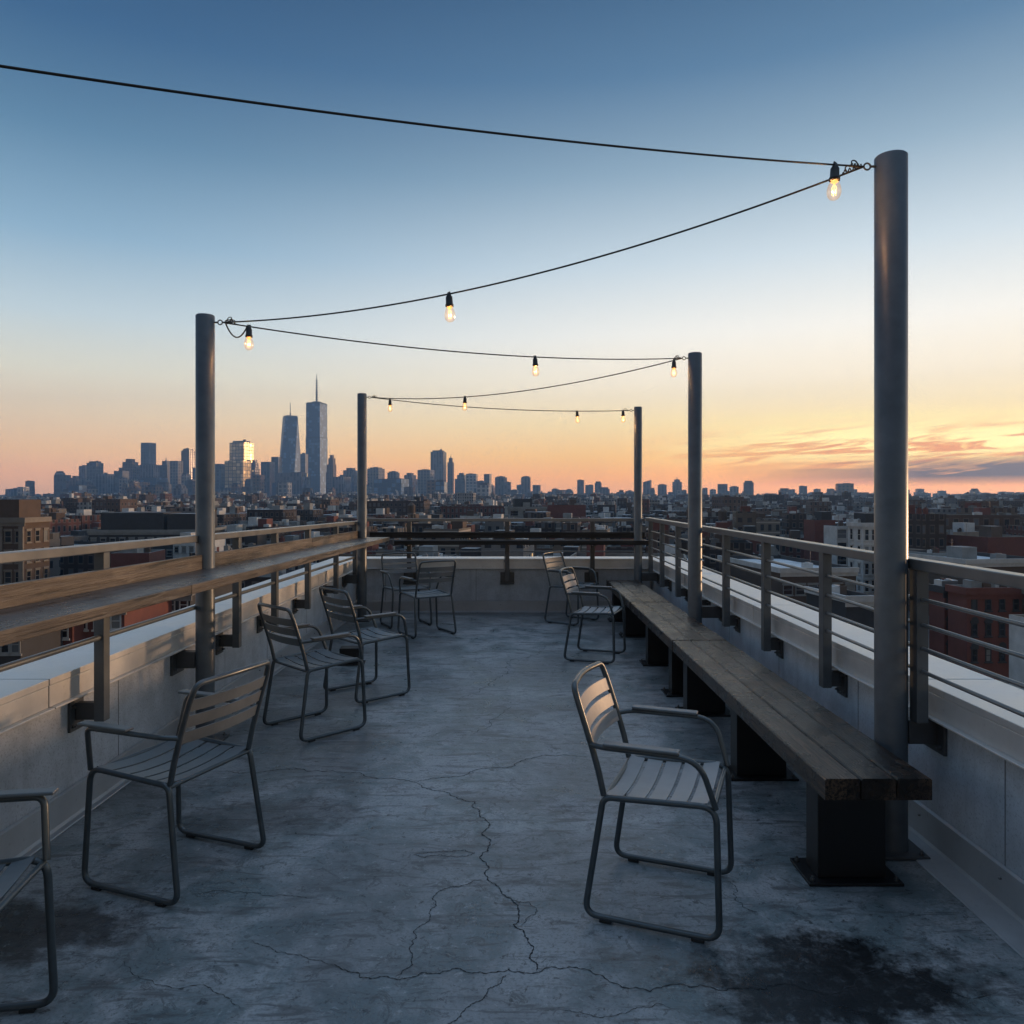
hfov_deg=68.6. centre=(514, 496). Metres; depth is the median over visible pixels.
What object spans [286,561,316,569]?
house
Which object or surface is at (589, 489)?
tower
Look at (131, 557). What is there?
shed
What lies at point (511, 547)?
house
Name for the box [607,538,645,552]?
house
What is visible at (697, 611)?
light pole
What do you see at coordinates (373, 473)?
tower
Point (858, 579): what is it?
window
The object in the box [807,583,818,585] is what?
window
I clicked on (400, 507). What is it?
apartment block
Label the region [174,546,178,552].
window
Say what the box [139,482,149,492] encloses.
tower
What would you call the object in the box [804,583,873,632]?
shed
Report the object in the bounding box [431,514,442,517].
house
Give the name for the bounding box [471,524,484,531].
house
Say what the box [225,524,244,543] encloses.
apartment block
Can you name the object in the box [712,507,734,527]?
house
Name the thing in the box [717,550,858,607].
warehouse
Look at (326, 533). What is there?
house
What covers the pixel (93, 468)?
tower
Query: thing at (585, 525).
house
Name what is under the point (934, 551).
shed
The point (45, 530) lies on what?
window
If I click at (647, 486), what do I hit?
tower
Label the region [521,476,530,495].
tower
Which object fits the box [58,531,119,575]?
apartment block
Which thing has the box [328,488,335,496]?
tower
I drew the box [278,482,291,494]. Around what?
tower
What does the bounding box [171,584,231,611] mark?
row house
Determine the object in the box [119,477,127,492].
tower
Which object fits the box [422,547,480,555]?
apartment block
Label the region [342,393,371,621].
light pole
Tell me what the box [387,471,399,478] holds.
tower
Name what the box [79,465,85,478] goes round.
tower
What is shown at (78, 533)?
house
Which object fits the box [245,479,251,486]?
tower
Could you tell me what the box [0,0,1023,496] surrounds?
sky
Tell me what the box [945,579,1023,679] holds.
row house
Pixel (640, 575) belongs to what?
light pole
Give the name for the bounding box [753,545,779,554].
house
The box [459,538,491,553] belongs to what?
house
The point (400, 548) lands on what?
house
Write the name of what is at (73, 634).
row house
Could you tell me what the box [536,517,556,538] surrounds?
house
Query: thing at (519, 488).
tower
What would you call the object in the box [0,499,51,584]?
brick apartment house
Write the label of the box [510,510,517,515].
window
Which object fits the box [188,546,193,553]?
window
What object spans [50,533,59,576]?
apartment block
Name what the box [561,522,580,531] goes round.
house
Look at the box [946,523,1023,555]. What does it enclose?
warehouse
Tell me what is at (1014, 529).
house
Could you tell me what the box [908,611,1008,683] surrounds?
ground
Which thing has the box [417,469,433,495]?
tower
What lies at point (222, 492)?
tower
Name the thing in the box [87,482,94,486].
tower
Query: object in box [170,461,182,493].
tower
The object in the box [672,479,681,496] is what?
tower
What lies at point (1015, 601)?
window
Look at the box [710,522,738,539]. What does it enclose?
house
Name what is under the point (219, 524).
house
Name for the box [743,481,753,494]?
tower
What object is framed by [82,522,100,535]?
house
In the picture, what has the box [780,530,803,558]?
house
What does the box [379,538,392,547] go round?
house
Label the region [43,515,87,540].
apartment block
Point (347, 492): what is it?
tower
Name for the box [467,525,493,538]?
apartment block
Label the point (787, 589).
window
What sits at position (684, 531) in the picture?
house
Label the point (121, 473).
tower
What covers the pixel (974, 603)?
window
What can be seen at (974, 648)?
window
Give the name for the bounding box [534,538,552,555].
house
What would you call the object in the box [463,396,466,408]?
light bulb
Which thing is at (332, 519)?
house
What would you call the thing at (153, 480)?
tower
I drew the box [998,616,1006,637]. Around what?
window
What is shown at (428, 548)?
house
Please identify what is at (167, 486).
tower
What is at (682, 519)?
apartment block
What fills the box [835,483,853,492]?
tower
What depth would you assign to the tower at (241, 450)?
2976.03 m
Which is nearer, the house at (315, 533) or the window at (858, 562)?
the window at (858, 562)
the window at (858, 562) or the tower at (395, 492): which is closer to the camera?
the window at (858, 562)
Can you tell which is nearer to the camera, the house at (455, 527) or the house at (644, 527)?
the house at (455, 527)
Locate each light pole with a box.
[170,313,229,746]
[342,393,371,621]
[630,406,659,583]
[682,352,721,622]
[863,150,946,860]
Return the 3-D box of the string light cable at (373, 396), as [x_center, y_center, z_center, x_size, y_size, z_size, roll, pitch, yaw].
[-0.150,-1.151,7.800,4.125,0.164,0.020,0,0,39]
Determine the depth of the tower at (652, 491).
2680.29 m
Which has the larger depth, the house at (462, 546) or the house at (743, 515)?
the house at (743, 515)
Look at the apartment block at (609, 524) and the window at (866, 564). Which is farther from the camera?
the apartment block at (609, 524)
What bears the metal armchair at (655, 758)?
on the floor
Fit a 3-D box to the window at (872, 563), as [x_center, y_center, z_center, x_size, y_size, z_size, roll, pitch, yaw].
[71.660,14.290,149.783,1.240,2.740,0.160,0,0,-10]
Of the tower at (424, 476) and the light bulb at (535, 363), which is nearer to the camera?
the light bulb at (535, 363)
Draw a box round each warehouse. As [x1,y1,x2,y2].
[87,512,225,559]
[440,501,503,517]
[542,499,585,517]
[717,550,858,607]
[804,511,834,560]
[908,539,1023,615]
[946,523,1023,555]
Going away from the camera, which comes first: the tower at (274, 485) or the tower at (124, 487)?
the tower at (124, 487)
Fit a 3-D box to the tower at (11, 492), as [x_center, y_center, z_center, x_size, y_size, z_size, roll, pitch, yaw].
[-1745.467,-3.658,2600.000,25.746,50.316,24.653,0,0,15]
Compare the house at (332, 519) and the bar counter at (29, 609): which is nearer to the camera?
the bar counter at (29, 609)
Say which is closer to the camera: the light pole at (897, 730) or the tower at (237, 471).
the light pole at (897, 730)
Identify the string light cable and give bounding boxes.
[0,64,863,167]
[222,166,862,322]
[225,320,682,359]
[370,356,679,398]
[377,398,629,411]
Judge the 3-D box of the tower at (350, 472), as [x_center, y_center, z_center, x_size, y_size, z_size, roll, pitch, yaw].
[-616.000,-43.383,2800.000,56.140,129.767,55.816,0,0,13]
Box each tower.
[5,489,16,496]
[17,487,29,495]
[25,480,34,488]
[30,489,34,495]
[54,475,70,496]
[55,471,64,474]
[66,476,86,488]
[68,485,86,492]
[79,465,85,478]
[86,461,102,485]
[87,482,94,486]
[87,487,97,494]
[95,474,114,494]
[114,470,128,479]
[115,476,118,492]
[119,459,139,479]
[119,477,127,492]
[121,483,127,495]
[126,484,141,493]
[128,478,139,488]
[129,481,138,485]
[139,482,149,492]
[140,464,158,477]
[140,477,167,484]
[141,443,155,464]
[145,485,163,496]
[155,482,171,492]
[159,460,169,483]
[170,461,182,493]
[173,484,187,497]
[181,448,194,478]
[181,473,189,485]
[185,479,194,497]
[215,464,224,492]
[220,490,230,494]
[225,460,250,487]
[229,439,252,462]
[231,483,241,492]
[242,487,258,494]
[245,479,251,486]
[251,460,259,478]
[252,475,264,492]
[261,462,274,496]
[271,457,281,481]
[272,482,276,495]
[277,472,309,494]
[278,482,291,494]
[280,402,300,472]
[300,453,307,472]
[302,488,313,494]
[306,374,327,493]
[327,455,335,493]
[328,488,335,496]
[332,476,350,494]
[340,468,356,491]
[341,491,355,494]
[367,467,384,492]
[367,484,370,493]
[374,478,408,495]
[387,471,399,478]
[389,490,398,495]
[404,473,417,494]
[404,487,414,495]
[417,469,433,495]
[427,480,436,493]
[431,449,445,479]
[435,480,446,492]
[447,456,453,493]
[455,473,465,493]
[466,473,477,492]
[476,483,490,495]
[484,474,491,492]
[495,476,506,494]
[504,482,510,494]
[511,489,517,495]
[517,484,520,493]
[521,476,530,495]
[533,485,540,493]
[565,489,573,493]
[577,479,583,494]
[585,485,593,494]
[595,481,601,493]
[599,487,609,494]
[643,480,651,493]
[650,488,654,494]
[658,484,666,494]
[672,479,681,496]
[702,488,707,494]
[717,484,727,494]
[729,486,738,494]
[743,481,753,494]
[778,488,789,494]
[799,486,806,493]
[830,490,846,494]
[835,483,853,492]
[856,492,868,496]
[914,490,924,494]
[937,491,945,495]
[970,488,978,492]
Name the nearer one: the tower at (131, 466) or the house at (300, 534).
the house at (300, 534)
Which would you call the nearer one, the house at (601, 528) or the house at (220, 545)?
the house at (220, 545)
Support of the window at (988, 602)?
in the row house at (997, 600)
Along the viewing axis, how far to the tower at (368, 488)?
2730.96 m
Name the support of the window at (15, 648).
in the row house at (26, 648)
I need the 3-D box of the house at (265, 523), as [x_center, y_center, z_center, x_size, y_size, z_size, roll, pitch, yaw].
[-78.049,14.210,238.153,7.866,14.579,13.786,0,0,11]
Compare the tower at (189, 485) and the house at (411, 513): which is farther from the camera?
the tower at (189, 485)
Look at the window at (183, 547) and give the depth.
189.95 m
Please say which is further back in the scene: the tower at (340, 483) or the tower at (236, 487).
the tower at (340, 483)
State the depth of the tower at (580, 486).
2989.66 m
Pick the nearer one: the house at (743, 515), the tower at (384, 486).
the house at (743, 515)
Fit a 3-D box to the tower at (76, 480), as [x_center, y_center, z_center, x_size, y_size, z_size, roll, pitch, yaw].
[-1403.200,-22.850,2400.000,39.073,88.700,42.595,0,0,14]
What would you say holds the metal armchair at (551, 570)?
on the floor
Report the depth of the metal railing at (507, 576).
9.62 m
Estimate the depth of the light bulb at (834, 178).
3.12 m
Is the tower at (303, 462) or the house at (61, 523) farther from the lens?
the tower at (303, 462)
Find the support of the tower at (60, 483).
on the ground
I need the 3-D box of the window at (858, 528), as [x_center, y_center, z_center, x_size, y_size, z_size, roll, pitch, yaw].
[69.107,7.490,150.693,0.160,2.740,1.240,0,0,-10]
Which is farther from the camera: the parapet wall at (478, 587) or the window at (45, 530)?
the window at (45, 530)
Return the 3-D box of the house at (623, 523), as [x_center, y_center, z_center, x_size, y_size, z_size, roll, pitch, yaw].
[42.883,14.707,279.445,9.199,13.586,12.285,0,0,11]
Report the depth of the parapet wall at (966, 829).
3.09 m
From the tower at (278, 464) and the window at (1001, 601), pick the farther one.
the tower at (278, 464)
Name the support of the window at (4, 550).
in the brick apartment house at (24, 525)
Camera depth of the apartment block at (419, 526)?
242.94 m
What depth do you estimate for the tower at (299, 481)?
2566.31 m
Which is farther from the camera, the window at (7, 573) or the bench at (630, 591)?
the window at (7, 573)
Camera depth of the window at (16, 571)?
117.95 m
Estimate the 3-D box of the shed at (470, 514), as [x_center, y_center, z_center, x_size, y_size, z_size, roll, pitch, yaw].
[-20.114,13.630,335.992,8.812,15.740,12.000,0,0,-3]
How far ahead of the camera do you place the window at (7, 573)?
117.97 m
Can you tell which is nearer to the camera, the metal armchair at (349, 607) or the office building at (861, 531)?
the metal armchair at (349, 607)
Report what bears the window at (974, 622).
in the row house at (997, 600)
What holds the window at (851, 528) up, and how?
in the office building at (861, 531)
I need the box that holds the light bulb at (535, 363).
[532,355,537,373]
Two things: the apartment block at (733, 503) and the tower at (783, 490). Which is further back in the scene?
the tower at (783, 490)
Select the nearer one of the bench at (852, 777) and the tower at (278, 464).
the bench at (852, 777)
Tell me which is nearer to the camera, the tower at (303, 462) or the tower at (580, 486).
the tower at (580, 486)
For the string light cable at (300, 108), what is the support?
attached to the light pole at (897, 730)
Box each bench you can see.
[606,580,668,637]
[631,602,725,696]
[673,640,931,885]
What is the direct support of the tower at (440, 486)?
on the ground
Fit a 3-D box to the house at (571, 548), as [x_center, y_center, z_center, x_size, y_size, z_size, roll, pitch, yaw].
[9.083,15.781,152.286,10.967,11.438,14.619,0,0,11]
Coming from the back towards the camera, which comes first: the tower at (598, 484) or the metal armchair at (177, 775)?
the tower at (598, 484)
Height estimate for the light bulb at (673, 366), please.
0.161 m
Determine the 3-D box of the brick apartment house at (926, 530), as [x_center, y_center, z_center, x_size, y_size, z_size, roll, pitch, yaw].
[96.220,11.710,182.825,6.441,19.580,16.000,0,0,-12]
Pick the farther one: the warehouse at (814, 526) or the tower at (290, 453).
the tower at (290, 453)
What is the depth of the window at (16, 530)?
117.92 m
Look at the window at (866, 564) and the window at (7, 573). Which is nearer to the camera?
the window at (7, 573)
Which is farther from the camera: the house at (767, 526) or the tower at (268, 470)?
the tower at (268, 470)
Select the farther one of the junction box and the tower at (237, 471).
the tower at (237, 471)
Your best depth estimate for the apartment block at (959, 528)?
186.64 m
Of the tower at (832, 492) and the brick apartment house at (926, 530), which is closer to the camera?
the brick apartment house at (926, 530)
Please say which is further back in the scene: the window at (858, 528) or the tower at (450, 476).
the tower at (450, 476)
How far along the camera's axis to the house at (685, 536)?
207.05 m
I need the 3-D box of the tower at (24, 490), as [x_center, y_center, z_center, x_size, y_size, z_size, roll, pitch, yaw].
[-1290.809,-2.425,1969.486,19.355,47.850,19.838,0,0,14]
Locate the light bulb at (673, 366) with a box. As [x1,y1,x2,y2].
[671,359,675,371]
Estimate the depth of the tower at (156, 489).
2077.23 m
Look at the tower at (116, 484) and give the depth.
2612.60 m
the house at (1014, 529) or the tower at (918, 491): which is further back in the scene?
the tower at (918, 491)
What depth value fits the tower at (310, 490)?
1924.70 m
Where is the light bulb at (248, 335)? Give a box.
[245,325,252,346]
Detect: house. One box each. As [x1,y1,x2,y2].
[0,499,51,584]
[0,630,62,664]
[49,512,80,535]
[62,624,83,645]
[66,509,100,529]
[66,530,88,540]
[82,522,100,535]
[83,600,171,638]
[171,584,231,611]
[189,539,231,555]
[215,509,227,525]
[228,534,285,547]
[246,519,290,540]
[284,535,298,540]
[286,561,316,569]
[291,525,303,538]
[304,531,319,538]
[315,516,346,531]
[320,526,340,535]
[331,518,377,536]
[376,542,422,555]
[379,522,412,538]
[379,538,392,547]
[387,528,422,545]
[398,502,427,525]
[419,545,456,555]
[423,522,470,555]
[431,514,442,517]
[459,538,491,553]
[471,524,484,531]
[481,530,533,562]
[485,514,510,531]
[512,522,535,531]
[515,528,540,538]
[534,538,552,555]
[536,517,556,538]
[538,546,579,555]
[553,538,581,550]
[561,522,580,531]
[580,523,597,538]
[582,517,609,552]
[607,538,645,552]
[617,522,625,531]
[618,522,633,531]
[642,521,647,532]
[646,518,673,553]
[665,544,703,568]
[670,525,687,534]
[681,531,712,539]
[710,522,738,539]
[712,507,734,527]
[732,503,755,530]
[739,526,760,553]
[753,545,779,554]
[756,513,779,553]
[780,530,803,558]
[782,506,806,534]
[908,505,945,549]
[928,578,957,660]
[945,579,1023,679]
[1005,522,1023,535]
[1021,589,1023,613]
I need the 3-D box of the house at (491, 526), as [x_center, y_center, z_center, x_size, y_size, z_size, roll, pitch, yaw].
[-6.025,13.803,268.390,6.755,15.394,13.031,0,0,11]
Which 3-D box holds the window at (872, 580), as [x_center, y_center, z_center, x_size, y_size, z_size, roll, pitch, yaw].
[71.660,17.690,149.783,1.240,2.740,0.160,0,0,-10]
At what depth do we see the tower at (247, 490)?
1969.73 m
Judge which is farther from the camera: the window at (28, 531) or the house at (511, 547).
the house at (511, 547)
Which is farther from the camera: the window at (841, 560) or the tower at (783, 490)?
the tower at (783, 490)
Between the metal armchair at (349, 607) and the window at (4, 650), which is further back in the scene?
the window at (4, 650)
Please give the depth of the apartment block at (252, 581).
112.75 m
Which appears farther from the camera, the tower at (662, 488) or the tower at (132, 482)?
the tower at (662, 488)
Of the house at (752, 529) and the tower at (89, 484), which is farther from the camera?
the tower at (89, 484)
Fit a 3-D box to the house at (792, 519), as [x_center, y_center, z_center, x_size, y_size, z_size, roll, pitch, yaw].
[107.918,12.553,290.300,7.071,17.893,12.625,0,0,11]
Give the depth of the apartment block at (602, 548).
133.66 m
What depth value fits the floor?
2.86 m
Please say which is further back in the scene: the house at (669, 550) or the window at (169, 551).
the window at (169, 551)
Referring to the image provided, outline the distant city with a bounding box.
[0,489,1023,530]
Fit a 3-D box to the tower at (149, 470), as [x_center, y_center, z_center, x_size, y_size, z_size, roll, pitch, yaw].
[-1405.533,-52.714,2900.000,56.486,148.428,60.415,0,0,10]
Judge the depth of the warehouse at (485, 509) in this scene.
419.93 m
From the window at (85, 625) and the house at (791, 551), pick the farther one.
the house at (791, 551)
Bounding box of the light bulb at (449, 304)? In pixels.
[445,291,453,318]
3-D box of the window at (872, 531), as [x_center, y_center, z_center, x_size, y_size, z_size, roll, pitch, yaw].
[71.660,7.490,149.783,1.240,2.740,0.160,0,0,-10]
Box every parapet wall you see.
[0,557,356,875]
[367,556,649,612]
[650,557,1023,958]
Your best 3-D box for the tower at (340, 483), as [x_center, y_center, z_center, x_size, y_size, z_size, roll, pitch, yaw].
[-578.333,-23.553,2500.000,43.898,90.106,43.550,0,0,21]
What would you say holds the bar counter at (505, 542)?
attached to the metal railing at (507, 576)
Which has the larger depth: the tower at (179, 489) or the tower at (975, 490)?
the tower at (975, 490)
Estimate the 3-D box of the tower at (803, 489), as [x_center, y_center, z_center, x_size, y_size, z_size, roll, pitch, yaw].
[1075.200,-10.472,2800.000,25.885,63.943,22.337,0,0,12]
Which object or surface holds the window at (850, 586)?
in the warehouse at (798, 577)
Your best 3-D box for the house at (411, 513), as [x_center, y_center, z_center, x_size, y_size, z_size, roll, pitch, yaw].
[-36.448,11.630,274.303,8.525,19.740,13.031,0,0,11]
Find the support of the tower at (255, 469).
on the ground
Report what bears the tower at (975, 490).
on the ground
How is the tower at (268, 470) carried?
on the ground
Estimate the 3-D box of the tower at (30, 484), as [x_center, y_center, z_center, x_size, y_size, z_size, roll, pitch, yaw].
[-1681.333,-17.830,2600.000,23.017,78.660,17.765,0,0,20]
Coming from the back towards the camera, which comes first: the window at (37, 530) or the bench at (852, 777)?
the window at (37, 530)
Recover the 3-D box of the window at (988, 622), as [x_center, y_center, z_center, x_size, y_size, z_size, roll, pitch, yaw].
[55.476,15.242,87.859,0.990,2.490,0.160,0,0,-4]
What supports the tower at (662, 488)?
on the ground
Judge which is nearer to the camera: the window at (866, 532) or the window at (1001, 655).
the window at (1001, 655)
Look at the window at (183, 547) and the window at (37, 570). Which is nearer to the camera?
the window at (37, 570)
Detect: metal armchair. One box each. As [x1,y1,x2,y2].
[0,787,58,1013]
[77,660,270,907]
[257,602,366,741]
[319,586,410,702]
[380,552,431,628]
[397,560,456,638]
[542,551,598,625]
[559,566,625,663]
[571,661,733,943]
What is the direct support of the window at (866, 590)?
in the office building at (861, 531)
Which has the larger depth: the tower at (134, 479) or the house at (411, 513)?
the tower at (134, 479)
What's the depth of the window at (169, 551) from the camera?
205.59 m
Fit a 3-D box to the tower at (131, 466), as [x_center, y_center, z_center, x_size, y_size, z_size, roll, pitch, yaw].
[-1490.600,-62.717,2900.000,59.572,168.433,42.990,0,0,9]
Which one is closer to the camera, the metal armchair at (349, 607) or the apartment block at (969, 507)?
the metal armchair at (349, 607)
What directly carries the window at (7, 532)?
in the brick apartment house at (24, 525)
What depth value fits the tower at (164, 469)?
2785.82 m
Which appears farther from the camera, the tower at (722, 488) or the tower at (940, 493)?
the tower at (940, 493)
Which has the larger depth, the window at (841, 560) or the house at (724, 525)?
the house at (724, 525)
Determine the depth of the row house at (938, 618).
92.89 m
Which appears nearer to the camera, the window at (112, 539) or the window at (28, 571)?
the window at (28, 571)
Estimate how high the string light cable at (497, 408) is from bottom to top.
0.171 m
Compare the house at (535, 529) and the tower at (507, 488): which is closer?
the house at (535, 529)
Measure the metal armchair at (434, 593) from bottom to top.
0.830 m
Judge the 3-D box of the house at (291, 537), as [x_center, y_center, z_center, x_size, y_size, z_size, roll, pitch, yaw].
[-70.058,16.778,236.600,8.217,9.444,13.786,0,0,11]
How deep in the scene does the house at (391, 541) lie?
181.92 m
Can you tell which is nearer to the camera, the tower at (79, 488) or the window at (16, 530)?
the window at (16, 530)
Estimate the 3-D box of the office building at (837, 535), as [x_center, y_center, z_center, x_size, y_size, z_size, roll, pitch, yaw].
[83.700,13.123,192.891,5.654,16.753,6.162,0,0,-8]
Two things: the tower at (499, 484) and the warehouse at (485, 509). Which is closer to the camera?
the warehouse at (485, 509)
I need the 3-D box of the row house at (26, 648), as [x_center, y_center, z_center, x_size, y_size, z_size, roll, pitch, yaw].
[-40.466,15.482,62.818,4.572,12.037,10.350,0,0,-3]
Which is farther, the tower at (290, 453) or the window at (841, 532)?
the tower at (290, 453)
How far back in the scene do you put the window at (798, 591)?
117.60 m
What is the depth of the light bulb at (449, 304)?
3.97 m
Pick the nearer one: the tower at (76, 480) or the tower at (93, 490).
the tower at (93, 490)
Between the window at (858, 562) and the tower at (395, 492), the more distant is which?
the tower at (395, 492)
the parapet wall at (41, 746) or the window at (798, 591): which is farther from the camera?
the window at (798, 591)
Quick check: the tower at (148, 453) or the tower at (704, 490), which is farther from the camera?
the tower at (148, 453)
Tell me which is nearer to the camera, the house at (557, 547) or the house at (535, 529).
the house at (557, 547)
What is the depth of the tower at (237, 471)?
2674.02 m
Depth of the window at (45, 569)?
123.35 m
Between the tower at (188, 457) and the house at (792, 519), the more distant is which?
the tower at (188, 457)
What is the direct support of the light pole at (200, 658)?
on the floor
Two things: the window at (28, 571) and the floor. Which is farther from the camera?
the window at (28, 571)
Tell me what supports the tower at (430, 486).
on the ground
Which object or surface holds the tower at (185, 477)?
on the ground
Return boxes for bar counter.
[0,531,389,646]
[369,532,648,545]
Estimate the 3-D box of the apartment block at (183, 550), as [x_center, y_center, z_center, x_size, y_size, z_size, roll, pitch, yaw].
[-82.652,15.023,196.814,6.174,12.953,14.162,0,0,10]
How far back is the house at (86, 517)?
269.86 m
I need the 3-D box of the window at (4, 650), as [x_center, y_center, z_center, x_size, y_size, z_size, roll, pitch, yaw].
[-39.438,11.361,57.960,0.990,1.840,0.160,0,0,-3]
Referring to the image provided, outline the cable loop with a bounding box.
[225,324,246,337]
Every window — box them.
[0,644,9,655]
[3,529,12,543]
[3,549,12,563]
[3,570,12,583]
[8,641,21,655]
[14,529,17,543]
[14,570,17,581]
[26,528,31,543]
[26,569,31,580]
[34,528,40,542]
[34,567,40,578]
[43,527,48,541]
[43,566,48,577]
[62,628,69,640]
[83,623,88,631]
[109,537,115,541]
[110,615,120,630]
[166,549,172,556]
[172,601,174,611]
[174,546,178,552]
[179,601,187,608]
[181,546,186,553]
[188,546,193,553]
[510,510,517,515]
[782,583,793,595]
[795,583,805,595]
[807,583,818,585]
[837,528,846,538]
[837,541,846,546]
[837,556,846,564]
[845,582,854,590]
[849,527,853,540]
[857,527,860,540]
[857,561,860,574]
[857,578,860,591]
[864,530,868,540]
[864,562,869,575]
[864,579,869,592]
[871,530,873,540]
[871,562,873,575]
[871,579,873,592]
[970,617,978,637]
[970,643,978,663]
[971,599,977,610]
[984,599,992,611]
[984,618,992,637]
[984,642,992,663]
[998,599,1006,611]
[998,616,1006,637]
[998,642,1006,662]
[1012,599,1020,611]
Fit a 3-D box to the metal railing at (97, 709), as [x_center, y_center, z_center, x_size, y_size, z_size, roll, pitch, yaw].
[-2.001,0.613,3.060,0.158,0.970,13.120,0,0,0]
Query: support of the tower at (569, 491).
on the ground
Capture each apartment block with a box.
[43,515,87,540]
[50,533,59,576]
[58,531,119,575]
[173,532,225,557]
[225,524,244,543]
[242,569,295,587]
[317,544,381,562]
[367,497,429,515]
[412,515,470,531]
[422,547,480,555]
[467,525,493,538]
[556,517,617,531]
[571,545,686,561]
[664,513,705,529]
[674,533,752,573]
[711,497,774,514]
[946,508,1019,533]
[946,522,978,535]
[956,500,1016,514]
[960,498,998,507]
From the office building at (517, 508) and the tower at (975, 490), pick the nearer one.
the office building at (517, 508)
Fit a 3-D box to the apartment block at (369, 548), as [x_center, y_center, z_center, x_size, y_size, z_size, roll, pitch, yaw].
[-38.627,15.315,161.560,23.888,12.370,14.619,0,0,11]
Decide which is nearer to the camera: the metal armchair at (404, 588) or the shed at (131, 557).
the metal armchair at (404, 588)
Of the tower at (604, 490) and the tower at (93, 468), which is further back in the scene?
the tower at (604, 490)
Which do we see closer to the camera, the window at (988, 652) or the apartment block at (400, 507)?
the window at (988, 652)
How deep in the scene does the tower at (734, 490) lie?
2787.95 m
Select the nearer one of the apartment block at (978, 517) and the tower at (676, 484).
the apartment block at (978, 517)
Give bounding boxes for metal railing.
[0,521,356,732]
[367,518,644,583]
[645,517,1023,722]
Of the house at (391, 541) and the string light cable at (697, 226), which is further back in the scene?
the house at (391, 541)
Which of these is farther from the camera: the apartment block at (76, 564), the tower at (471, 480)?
the tower at (471, 480)
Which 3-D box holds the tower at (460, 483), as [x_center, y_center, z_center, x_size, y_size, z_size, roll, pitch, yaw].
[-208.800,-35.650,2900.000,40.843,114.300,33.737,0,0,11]
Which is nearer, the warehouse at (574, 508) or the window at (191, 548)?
the window at (191, 548)
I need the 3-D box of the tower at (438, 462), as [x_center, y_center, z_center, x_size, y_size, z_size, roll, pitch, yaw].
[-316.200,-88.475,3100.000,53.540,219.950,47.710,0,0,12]
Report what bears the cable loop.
hanging from the string light cable at (444, 350)
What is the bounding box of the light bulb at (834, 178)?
[829,161,839,195]
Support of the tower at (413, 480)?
on the ground
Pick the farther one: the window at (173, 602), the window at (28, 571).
the window at (28, 571)
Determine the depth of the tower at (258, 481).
2356.63 m
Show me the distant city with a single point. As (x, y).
(251, 509)
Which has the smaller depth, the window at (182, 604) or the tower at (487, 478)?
the window at (182, 604)
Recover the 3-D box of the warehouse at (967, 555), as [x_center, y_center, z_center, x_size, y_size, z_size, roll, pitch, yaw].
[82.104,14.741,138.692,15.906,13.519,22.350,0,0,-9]
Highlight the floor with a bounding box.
[0,613,1023,1023]
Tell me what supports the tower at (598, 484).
on the ground
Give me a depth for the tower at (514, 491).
2606.92 m
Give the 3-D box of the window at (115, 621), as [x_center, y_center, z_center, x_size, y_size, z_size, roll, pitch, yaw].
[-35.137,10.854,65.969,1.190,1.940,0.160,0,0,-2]
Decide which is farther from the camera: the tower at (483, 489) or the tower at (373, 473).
the tower at (373, 473)
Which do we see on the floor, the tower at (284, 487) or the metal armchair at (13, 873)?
the metal armchair at (13, 873)
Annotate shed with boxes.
[111,540,164,567]
[460,510,479,517]
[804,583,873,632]
[908,547,945,556]
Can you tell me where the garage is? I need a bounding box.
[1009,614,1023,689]
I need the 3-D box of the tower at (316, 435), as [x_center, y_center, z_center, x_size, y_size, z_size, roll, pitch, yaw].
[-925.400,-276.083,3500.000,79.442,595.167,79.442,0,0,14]
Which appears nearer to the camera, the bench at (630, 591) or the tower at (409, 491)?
the bench at (630, 591)
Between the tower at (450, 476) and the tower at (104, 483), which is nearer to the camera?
the tower at (104, 483)
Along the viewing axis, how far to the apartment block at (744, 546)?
167.42 m
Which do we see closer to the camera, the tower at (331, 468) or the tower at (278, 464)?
the tower at (278, 464)
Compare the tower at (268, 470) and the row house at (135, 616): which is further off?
the tower at (268, 470)
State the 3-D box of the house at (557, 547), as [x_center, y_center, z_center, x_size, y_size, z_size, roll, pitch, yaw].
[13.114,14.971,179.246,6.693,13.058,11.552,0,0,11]
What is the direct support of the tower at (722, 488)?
on the ground
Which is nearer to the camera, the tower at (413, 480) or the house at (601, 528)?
the house at (601, 528)
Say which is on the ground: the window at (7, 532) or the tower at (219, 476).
the tower at (219, 476)
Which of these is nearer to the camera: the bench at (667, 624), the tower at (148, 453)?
the bench at (667, 624)
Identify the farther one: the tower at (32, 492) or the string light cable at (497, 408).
the tower at (32, 492)
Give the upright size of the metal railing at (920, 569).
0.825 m
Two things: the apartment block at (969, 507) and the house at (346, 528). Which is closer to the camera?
the house at (346, 528)
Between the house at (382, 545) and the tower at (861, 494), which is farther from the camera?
the tower at (861, 494)
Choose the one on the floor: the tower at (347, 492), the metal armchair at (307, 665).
the metal armchair at (307, 665)
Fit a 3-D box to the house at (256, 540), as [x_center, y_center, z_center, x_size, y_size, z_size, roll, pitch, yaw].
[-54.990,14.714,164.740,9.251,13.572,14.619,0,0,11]
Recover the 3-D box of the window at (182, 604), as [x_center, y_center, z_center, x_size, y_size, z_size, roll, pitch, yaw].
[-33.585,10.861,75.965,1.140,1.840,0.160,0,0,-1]
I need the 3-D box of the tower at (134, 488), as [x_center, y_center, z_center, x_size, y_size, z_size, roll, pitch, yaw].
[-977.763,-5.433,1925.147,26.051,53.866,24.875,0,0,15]
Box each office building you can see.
[504,499,546,517]
[824,521,847,565]
[846,513,873,594]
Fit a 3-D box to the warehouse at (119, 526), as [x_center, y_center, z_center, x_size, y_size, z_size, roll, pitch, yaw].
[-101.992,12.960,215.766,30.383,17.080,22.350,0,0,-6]
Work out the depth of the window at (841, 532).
189.77 m

